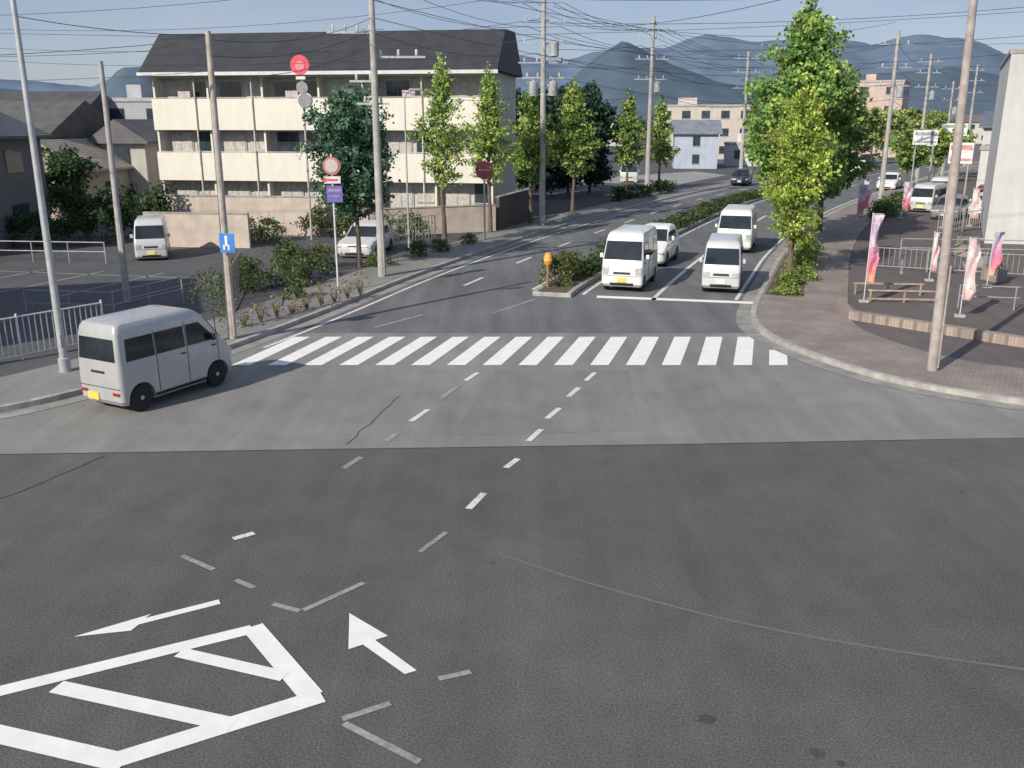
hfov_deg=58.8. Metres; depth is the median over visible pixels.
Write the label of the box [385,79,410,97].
window
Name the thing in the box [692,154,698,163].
window
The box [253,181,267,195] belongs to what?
window
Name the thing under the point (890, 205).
hedge
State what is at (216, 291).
shrub
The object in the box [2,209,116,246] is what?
hedge
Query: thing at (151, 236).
parked van
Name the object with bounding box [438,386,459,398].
lane dash
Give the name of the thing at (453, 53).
power line
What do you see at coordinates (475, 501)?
lane dash
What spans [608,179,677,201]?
hedge
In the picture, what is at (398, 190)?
window
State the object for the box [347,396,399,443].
tar seam
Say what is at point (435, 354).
crosswalk stripe
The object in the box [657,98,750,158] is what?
building
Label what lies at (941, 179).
parked van
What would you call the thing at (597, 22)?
power line
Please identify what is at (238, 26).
power line
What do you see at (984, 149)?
building
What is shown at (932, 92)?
utility pole
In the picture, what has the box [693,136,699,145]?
window
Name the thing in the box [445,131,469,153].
window
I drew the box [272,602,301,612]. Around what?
lane dash
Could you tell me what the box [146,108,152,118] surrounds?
window
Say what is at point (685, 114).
window
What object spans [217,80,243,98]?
window
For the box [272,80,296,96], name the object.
window
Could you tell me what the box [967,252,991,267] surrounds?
planter box
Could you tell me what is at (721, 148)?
window
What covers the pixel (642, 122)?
woodland
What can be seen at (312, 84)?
window
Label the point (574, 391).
lane dash
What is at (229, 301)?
utility pole
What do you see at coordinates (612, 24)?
power line
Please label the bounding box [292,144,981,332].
road
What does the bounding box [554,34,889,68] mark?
power line
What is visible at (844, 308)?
boundary wall
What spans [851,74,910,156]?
building
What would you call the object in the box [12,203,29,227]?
window
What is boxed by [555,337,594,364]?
crosswalk stripe
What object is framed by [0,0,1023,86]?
sky
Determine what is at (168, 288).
parking line
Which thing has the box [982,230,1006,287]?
banner flag
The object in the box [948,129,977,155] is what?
tree
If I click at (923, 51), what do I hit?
hills
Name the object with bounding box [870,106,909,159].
tree
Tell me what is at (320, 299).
shrub
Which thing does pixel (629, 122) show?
tree
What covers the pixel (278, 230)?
shrub
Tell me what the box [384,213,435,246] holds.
fence
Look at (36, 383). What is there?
pavement
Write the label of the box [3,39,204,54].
power line
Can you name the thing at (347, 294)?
shrub
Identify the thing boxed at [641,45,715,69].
power line
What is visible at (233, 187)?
window
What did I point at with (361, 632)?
arrow marking
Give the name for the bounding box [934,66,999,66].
power line
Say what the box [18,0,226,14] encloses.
power line
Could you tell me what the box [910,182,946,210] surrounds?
parked van
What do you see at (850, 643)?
tyre scuff
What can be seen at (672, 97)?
power line
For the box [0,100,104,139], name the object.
house
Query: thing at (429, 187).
window
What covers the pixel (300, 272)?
shrub
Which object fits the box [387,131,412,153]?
window
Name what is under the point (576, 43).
power line
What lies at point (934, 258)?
banner flag
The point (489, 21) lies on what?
power line
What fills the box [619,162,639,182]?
parked van
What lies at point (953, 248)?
guard rail
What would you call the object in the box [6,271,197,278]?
parking line
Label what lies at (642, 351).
crosswalk stripe
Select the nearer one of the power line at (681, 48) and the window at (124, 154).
the window at (124, 154)
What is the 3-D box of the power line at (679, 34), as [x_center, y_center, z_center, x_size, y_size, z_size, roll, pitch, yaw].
[14.274,-21.725,56.017,27.016,1.493,0.024,-8,18,-26]
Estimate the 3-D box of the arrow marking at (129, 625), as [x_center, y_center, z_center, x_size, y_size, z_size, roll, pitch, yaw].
[-4.525,2.943,11.365,1.722,0.001,0.260,-11,20,-34]
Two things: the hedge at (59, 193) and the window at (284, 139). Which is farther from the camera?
the window at (284, 139)
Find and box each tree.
[41,143,101,220]
[45,173,59,214]
[290,82,400,267]
[406,51,474,245]
[462,61,512,231]
[500,76,562,223]
[516,87,527,190]
[516,87,569,194]
[547,75,606,212]
[547,82,608,194]
[578,80,622,192]
[608,88,653,191]
[642,95,680,180]
[741,0,872,247]
[744,108,761,177]
[756,77,841,273]
[815,54,881,231]
[852,105,887,155]
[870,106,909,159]
[888,126,935,191]
[893,107,925,137]
[915,109,943,129]
[922,126,954,177]
[929,110,954,129]
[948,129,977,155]
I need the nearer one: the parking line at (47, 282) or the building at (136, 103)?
the parking line at (47, 282)
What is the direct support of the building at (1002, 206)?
on the forecourt
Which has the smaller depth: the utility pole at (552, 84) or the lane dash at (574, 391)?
the lane dash at (574, 391)
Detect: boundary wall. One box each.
[143,212,251,247]
[160,194,320,235]
[326,207,369,234]
[370,204,495,234]
[495,188,528,229]
[834,299,1023,347]
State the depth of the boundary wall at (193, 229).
43.71 m
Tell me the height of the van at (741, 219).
1.990 m
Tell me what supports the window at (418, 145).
in the apartment building at (261, 124)
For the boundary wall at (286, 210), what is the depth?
48.39 m
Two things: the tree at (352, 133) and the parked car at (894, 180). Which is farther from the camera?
the parked car at (894, 180)
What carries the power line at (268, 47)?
attached to the utility pole at (552, 84)
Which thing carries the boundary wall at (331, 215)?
on the parking lot
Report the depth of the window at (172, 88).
56.78 m
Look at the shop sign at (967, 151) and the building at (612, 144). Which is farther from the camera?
the building at (612, 144)
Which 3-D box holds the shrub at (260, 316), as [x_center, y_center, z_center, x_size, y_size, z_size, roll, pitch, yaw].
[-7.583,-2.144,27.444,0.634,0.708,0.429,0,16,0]
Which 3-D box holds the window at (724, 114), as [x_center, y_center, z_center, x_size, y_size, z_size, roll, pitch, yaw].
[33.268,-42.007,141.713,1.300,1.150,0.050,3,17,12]
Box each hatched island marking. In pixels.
[0,625,250,695]
[0,724,132,767]
[50,681,238,730]
[119,690,325,765]
[174,648,288,680]
[243,623,322,695]
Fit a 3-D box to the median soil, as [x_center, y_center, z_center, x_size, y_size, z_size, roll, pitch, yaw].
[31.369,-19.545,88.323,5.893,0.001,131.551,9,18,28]
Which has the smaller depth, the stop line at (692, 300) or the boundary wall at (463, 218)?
the stop line at (692, 300)
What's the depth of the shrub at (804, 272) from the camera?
34.77 m
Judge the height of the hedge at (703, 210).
0.735 m
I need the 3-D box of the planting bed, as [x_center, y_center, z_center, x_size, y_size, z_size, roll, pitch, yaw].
[11.254,-4.466,36.489,1.282,0.001,10.469,6,17,19]
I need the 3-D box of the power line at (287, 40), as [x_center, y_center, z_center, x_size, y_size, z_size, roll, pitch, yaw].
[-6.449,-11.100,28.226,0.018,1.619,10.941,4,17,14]
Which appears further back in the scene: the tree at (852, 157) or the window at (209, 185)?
the window at (209, 185)
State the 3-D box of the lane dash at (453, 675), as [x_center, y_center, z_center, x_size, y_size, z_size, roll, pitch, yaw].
[-0.643,3.274,10.226,0.381,0.001,0.085,-6,17,-21]
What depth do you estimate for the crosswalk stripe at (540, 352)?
24.54 m
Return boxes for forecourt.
[848,172,1023,367]
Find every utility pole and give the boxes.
[98,61,130,302]
[205,31,236,338]
[327,0,425,276]
[518,0,568,224]
[634,16,668,195]
[734,52,759,167]
[874,30,913,204]
[915,54,942,181]
[927,0,977,370]
[940,81,957,174]
[963,65,985,165]
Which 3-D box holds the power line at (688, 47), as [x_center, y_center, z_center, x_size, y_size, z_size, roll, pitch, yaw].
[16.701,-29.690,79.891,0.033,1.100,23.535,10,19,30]
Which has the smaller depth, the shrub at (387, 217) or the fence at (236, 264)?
the fence at (236, 264)
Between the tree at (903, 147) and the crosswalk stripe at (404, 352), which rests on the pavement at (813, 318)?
the tree at (903, 147)
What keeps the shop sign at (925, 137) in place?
on the forecourt
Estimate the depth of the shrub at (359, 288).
31.62 m
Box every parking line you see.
[1,271,103,291]
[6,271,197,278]
[60,273,162,295]
[131,276,218,297]
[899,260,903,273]
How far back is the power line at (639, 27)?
42.65 m
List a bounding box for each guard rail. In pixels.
[0,240,106,263]
[22,276,183,319]
[899,238,1023,256]
[957,284,1023,309]
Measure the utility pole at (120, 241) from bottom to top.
7.801 m
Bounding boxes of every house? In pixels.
[0,91,108,114]
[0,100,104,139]
[0,112,53,248]
[40,138,133,219]
[87,119,162,211]
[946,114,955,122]
[965,115,983,143]
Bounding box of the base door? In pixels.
[56,335,61,346]
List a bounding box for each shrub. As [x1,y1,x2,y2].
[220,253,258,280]
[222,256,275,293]
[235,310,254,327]
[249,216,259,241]
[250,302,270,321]
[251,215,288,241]
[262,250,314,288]
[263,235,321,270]
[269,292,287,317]
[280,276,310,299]
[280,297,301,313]
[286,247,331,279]
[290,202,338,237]
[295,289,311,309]
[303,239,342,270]
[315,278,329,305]
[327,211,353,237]
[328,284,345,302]
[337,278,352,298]
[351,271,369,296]
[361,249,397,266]
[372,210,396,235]
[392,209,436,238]
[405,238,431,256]
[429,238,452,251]
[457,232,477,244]
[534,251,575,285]
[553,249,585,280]
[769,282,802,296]
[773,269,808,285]
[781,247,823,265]
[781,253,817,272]
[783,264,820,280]
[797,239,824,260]
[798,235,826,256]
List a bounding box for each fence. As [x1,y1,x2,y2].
[0,300,102,359]
[231,250,243,300]
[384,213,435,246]
[877,247,1023,274]
[937,210,983,231]
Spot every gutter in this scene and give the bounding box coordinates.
[0,144,975,418]
[736,161,1023,410]
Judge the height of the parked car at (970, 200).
1.500 m
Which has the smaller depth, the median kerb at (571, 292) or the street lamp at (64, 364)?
the street lamp at (64, 364)
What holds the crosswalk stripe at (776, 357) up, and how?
on the junction road at (262, 404)
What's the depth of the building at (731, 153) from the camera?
121.92 m
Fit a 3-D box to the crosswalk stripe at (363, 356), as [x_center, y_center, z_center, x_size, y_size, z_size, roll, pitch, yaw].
[-3.740,-0.923,24.700,0.458,0.001,3.403,4,17,15]
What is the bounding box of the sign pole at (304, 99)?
[290,55,312,239]
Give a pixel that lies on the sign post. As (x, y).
(331, 165)
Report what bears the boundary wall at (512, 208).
on the ground
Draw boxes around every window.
[4,149,23,172]
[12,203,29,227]
[105,181,111,197]
[109,108,124,120]
[113,149,130,164]
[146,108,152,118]
[164,81,189,98]
[169,131,194,150]
[174,180,198,194]
[191,80,206,98]
[196,131,211,150]
[200,180,215,194]
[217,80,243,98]
[222,131,247,152]
[226,181,250,194]
[245,80,260,98]
[249,131,264,151]
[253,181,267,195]
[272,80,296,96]
[276,131,301,152]
[279,181,304,195]
[300,80,317,96]
[303,131,319,151]
[306,181,322,201]
[328,79,353,96]
[356,79,371,96]
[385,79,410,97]
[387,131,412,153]
[389,182,413,207]
[414,79,432,97]
[415,131,433,151]
[417,183,434,202]
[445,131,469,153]
[445,183,470,205]
[446,79,468,97]
[472,79,483,97]
[473,183,490,203]
[682,111,690,117]
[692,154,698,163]
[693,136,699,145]
[701,111,709,117]
[719,146,723,153]
[720,128,728,135]
[721,111,729,117]
[734,150,743,158]
[886,87,894,93]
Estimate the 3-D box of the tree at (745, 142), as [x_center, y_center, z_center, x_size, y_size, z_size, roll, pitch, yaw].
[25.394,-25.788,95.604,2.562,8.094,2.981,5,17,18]
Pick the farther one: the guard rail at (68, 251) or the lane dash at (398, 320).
the guard rail at (68, 251)
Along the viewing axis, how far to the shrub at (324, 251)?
37.44 m
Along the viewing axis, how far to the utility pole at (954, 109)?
99.42 m
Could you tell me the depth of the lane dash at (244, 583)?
12.25 m
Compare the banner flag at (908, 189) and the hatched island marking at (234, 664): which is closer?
the hatched island marking at (234, 664)
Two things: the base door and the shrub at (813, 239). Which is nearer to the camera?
the base door
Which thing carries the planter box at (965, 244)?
on the forecourt
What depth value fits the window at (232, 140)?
57.12 m
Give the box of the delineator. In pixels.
[544,252,551,286]
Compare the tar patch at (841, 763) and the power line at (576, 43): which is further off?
the power line at (576, 43)
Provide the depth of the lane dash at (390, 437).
17.89 m
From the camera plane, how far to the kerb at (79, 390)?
30.66 m
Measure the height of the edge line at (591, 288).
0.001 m
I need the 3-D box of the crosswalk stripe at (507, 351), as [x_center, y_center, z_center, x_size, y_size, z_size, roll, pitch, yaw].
[-0.084,-0.923,24.700,0.458,0.001,3.403,4,17,15]
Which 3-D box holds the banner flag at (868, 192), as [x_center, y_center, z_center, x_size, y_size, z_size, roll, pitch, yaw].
[22.361,-11.713,57.452,0.683,2.300,0.280,6,17,19]
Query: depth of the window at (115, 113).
74.51 m
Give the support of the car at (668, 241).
on the road at (449, 302)
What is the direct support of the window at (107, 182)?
in the house at (86, 147)
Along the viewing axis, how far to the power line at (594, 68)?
60.78 m
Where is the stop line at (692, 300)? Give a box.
[596,296,752,303]
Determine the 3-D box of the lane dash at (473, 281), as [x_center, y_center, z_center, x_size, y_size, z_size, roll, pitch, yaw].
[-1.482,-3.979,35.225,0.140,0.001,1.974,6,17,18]
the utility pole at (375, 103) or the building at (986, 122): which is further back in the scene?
the building at (986, 122)
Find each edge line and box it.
[262,180,769,347]
[582,162,928,294]
[734,162,974,299]
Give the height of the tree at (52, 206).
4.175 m
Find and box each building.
[107,85,153,120]
[136,29,522,207]
[606,116,640,145]
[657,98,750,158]
[670,120,722,168]
[723,133,755,165]
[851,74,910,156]
[976,144,989,187]
[979,111,994,144]
[980,49,1023,243]
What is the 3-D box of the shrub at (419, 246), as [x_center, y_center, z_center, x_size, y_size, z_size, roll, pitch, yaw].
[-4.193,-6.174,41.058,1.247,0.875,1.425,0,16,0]
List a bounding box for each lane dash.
[180,555,215,570]
[232,532,254,539]
[234,579,256,588]
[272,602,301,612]
[302,582,365,610]
[341,457,363,468]
[341,701,391,720]
[341,721,422,763]
[375,314,422,327]
[383,434,397,440]
[409,409,429,420]
[418,531,448,551]
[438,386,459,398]
[438,669,471,680]
[464,277,483,285]
[464,372,478,380]
[466,492,486,508]
[493,299,535,312]
[503,458,519,467]
[526,429,543,440]
[545,408,561,418]
[567,387,579,396]
[584,372,595,380]
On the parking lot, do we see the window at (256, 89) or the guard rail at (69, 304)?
the guard rail at (69, 304)
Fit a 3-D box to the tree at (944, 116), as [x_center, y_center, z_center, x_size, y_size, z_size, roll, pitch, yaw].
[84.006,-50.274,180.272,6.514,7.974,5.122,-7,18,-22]
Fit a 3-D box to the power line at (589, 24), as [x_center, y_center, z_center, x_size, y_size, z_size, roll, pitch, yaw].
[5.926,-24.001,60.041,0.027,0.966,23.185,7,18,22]
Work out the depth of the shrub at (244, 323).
26.90 m
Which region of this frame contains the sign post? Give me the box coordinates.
[323,154,342,291]
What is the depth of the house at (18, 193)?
44.48 m
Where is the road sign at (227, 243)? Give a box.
[219,233,234,252]
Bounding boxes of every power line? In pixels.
[0,19,536,51]
[0,38,538,65]
[3,29,382,56]
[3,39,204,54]
[7,0,484,30]
[8,11,1023,36]
[14,56,365,80]
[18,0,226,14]
[18,16,205,35]
[211,18,369,42]
[213,30,369,57]
[215,44,371,76]
[362,29,534,56]
[374,0,882,59]
[375,18,891,75]
[377,0,525,27]
[379,87,542,100]
[424,0,557,27]
[489,0,894,36]
[523,3,637,30]
[523,7,1022,23]
[528,26,640,48]
[537,53,646,69]
[538,3,643,30]
[544,0,778,26]
[546,54,1006,68]
[546,91,651,100]
[554,3,644,30]
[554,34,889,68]
[554,76,889,104]
[555,7,894,46]
[558,58,891,87]
[559,36,1019,50]
[560,26,663,48]
[565,3,667,30]
[618,0,690,0]
[639,29,719,56]
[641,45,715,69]
[647,64,736,85]
[649,29,728,56]
[657,93,741,107]
[664,31,737,56]
[664,45,735,69]
[894,99,953,100]
[899,84,997,85]
[934,43,1023,44]
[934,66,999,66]
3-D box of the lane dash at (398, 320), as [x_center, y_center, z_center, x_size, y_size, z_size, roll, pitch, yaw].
[-3.510,-1.973,28.321,0.120,0.001,2.291,11,19,32]
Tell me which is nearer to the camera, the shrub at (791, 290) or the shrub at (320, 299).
the shrub at (320, 299)
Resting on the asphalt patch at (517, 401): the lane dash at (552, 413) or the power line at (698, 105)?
the lane dash at (552, 413)
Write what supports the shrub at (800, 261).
on the planting bed
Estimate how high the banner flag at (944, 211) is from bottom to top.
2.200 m
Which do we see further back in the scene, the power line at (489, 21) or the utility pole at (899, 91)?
the utility pole at (899, 91)
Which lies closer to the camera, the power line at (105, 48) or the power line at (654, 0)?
the power line at (105, 48)
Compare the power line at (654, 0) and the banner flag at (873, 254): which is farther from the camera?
the power line at (654, 0)
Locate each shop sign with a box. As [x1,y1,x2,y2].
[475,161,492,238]
[911,130,938,182]
[913,145,935,187]
[939,123,967,175]
[946,143,974,194]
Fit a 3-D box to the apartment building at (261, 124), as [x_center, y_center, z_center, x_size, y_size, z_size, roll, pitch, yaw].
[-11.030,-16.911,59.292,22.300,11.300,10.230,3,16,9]
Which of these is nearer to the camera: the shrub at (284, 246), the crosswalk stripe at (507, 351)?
the crosswalk stripe at (507, 351)
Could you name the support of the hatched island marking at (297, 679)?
on the crossing road at (908, 545)
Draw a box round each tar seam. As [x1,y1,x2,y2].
[0,438,1003,454]
[0,455,105,498]
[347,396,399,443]
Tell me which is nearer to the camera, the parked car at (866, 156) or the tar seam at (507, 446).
the tar seam at (507, 446)
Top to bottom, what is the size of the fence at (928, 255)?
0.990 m
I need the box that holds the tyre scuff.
[498,553,1023,669]
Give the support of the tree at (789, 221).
on the planting bed
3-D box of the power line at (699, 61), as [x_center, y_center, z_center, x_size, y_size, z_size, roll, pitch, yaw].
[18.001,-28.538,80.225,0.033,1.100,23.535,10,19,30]
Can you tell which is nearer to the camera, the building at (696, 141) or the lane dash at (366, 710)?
the lane dash at (366, 710)
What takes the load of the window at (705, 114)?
in the building at (731, 119)
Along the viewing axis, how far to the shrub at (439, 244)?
42.40 m
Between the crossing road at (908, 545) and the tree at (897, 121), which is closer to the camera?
the crossing road at (908, 545)
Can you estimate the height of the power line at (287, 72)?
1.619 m
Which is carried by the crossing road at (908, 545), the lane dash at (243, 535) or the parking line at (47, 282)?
the lane dash at (243, 535)
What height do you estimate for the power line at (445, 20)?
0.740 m
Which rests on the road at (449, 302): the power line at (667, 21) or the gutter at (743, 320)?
the gutter at (743, 320)
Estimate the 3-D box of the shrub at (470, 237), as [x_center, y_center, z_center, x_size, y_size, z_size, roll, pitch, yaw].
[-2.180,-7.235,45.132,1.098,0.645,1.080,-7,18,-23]
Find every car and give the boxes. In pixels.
[337,220,393,256]
[645,222,679,265]
[730,168,751,185]
[858,154,873,164]
[876,172,902,189]
[930,194,969,219]
[967,192,982,215]
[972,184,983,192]
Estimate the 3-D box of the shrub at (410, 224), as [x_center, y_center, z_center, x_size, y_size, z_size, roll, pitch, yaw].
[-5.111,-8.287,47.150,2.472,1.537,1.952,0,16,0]
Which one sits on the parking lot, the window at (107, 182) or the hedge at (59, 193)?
the hedge at (59, 193)
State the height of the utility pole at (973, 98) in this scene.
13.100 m
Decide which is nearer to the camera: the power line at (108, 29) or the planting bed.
the power line at (108, 29)
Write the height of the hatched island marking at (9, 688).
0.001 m
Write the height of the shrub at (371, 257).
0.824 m
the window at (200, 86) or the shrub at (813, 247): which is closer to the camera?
the shrub at (813, 247)
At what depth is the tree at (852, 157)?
47.68 m
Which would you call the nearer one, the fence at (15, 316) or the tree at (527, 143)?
the fence at (15, 316)
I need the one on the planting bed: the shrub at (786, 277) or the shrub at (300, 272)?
the shrub at (786, 277)
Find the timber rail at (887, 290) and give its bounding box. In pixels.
[853,282,935,302]
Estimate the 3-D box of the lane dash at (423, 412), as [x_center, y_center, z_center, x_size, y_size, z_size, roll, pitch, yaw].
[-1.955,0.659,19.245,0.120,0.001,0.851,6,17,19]
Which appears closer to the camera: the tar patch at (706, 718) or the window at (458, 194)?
the tar patch at (706, 718)
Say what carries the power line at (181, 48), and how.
attached to the utility pole at (375, 103)
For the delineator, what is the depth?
32.78 m
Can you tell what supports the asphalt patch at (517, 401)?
on the junction road at (262, 404)
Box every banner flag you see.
[853,184,868,222]
[858,181,871,216]
[858,212,884,302]
[898,181,912,218]
[924,231,941,281]
[939,192,946,228]
[953,237,983,317]
[965,188,981,226]
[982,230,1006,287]
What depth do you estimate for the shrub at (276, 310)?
28.06 m
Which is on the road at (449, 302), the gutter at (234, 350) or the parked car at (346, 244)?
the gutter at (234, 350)
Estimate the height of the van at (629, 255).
2.131 m
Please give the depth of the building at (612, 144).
219.88 m
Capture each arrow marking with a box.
[74,599,220,636]
[348,613,415,673]
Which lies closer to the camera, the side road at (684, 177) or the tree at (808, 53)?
the tree at (808, 53)
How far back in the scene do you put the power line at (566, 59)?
39.77 m
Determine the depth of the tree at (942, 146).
86.93 m
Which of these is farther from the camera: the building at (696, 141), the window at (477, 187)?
the building at (696, 141)
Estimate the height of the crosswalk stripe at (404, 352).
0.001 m
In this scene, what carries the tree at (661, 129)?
on the parking lot
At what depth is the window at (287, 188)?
57.38 m
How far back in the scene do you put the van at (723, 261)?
32.49 m
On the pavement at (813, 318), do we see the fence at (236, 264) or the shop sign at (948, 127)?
the shop sign at (948, 127)
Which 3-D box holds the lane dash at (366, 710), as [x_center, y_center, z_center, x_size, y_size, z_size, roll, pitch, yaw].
[-1.535,3.453,9.607,0.542,0.001,0.085,-9,18,-29]
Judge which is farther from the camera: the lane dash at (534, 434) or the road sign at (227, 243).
the road sign at (227, 243)
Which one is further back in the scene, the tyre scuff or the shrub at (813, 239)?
the shrub at (813, 239)
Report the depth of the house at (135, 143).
60.01 m
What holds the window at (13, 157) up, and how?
in the house at (18, 193)
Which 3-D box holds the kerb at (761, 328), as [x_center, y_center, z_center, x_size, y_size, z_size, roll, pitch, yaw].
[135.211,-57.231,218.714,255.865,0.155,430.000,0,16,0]
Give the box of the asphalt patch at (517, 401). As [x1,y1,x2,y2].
[452,370,640,435]
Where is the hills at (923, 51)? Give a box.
[0,34,1005,90]
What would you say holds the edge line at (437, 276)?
on the road at (449, 302)
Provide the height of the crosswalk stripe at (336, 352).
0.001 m
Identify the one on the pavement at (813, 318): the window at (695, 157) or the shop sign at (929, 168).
the shop sign at (929, 168)
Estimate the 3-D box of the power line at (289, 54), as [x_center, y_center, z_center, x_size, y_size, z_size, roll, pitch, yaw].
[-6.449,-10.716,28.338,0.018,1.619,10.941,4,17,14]
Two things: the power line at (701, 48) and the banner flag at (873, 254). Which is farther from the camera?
the power line at (701, 48)
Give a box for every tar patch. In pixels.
[696,714,715,723]
[808,748,825,757]
[836,760,844,766]
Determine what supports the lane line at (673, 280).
on the road at (449, 302)
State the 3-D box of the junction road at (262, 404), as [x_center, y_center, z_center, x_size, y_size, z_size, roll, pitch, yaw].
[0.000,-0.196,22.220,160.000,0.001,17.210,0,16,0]
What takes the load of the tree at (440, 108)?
on the pavement at (36, 383)
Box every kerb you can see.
[0,157,894,412]
[532,162,922,297]
[750,162,1023,404]
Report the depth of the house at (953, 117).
228.13 m
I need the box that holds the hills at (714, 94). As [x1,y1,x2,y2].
[0,41,999,121]
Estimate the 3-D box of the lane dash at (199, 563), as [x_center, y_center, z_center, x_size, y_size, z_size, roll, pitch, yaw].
[-4.435,2.519,12.829,0.724,0.001,0.085,11,20,34]
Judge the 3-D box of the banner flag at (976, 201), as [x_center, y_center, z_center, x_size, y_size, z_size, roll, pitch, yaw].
[26.561,-10.133,52.184,0.683,2.200,0.280,6,17,19]
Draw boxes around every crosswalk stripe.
[233,337,308,364]
[268,337,340,364]
[304,337,372,364]
[340,337,403,364]
[376,337,435,364]
[412,337,467,364]
[447,337,499,364]
[483,337,531,364]
[519,337,562,364]
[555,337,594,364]
[590,337,626,364]
[626,337,658,364]
[662,337,690,364]
[698,337,721,364]
[733,337,753,364]
[769,350,787,364]
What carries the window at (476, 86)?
in the apartment building at (261, 124)
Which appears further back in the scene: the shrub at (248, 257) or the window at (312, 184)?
the window at (312, 184)
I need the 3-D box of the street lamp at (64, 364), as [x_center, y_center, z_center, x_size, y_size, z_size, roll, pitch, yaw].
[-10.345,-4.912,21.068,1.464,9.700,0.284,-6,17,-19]
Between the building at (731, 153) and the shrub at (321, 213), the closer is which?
the shrub at (321, 213)
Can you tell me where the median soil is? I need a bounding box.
[538,160,922,292]
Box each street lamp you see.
[10,0,71,372]
[404,88,421,247]
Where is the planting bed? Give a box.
[765,255,812,295]
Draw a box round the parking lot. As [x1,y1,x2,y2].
[0,131,858,376]
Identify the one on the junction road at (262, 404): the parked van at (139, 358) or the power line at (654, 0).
the parked van at (139, 358)
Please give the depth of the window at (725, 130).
142.37 m
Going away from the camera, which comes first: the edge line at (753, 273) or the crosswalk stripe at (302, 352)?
the crosswalk stripe at (302, 352)
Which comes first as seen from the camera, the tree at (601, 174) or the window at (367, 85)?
the window at (367, 85)
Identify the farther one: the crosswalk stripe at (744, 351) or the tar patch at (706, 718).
the crosswalk stripe at (744, 351)
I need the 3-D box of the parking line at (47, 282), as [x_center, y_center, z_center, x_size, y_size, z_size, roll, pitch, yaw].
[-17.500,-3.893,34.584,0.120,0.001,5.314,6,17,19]
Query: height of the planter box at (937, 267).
0.708 m
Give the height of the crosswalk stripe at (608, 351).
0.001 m
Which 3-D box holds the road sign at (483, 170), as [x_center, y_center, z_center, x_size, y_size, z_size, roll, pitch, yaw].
[-1.400,-9.305,46.186,0.900,3.950,0.200,0,16,0]
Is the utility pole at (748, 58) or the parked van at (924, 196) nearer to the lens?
the parked van at (924, 196)
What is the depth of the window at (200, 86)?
56.56 m
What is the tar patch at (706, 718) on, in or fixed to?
on the crossing road at (908, 545)
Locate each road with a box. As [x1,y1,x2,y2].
[0,333,1023,453]
[0,439,1023,767]
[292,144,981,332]
[581,171,724,185]
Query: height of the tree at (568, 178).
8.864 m
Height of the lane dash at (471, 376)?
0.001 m
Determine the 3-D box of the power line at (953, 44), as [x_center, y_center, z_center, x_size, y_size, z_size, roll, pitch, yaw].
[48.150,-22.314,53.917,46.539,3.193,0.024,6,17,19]
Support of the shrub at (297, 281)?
on the pavement at (36, 383)
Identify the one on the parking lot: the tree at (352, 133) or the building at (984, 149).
the tree at (352, 133)
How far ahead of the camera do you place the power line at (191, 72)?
34.34 m
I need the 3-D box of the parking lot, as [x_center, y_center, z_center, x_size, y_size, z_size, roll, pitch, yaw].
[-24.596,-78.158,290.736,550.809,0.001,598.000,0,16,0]
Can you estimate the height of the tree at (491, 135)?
8.906 m
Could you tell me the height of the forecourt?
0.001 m
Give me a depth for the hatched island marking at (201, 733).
9.31 m
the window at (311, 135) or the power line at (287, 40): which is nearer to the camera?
the power line at (287, 40)
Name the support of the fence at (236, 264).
on the parking lot
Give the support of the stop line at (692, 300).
on the road at (449, 302)
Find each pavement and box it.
[0,157,888,404]
[756,163,1023,396]
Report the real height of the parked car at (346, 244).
1.500 m
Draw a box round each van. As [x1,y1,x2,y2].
[78,305,231,410]
[130,215,169,260]
[600,224,657,290]
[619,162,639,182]
[699,233,745,291]
[715,204,756,252]
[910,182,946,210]
[931,176,947,183]
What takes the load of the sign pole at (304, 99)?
on the parking lot
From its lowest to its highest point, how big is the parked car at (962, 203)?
1.500 m
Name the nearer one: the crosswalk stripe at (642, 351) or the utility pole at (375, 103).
the crosswalk stripe at (642, 351)
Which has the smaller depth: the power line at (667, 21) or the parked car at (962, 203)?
the power line at (667, 21)
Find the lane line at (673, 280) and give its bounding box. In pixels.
[651,215,765,299]
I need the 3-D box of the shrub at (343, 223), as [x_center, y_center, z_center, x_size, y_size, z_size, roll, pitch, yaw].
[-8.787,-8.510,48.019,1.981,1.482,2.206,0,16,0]
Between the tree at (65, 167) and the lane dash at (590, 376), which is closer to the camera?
the lane dash at (590, 376)
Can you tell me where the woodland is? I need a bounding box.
[607,112,965,148]
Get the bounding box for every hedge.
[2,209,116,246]
[46,179,177,237]
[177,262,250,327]
[570,188,764,277]
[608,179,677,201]
[865,191,909,219]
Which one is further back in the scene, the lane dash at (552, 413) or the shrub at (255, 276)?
the shrub at (255, 276)
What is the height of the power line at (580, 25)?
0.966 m
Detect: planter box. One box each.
[928,257,939,273]
[954,237,980,256]
[956,231,980,243]
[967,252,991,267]
[980,264,1007,282]
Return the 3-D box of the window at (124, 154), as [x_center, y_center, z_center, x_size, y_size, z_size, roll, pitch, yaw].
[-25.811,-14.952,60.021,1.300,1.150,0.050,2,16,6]
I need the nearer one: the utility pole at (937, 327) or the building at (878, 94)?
the utility pole at (937, 327)
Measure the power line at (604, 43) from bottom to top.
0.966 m
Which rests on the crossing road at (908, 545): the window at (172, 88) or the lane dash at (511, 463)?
the lane dash at (511, 463)

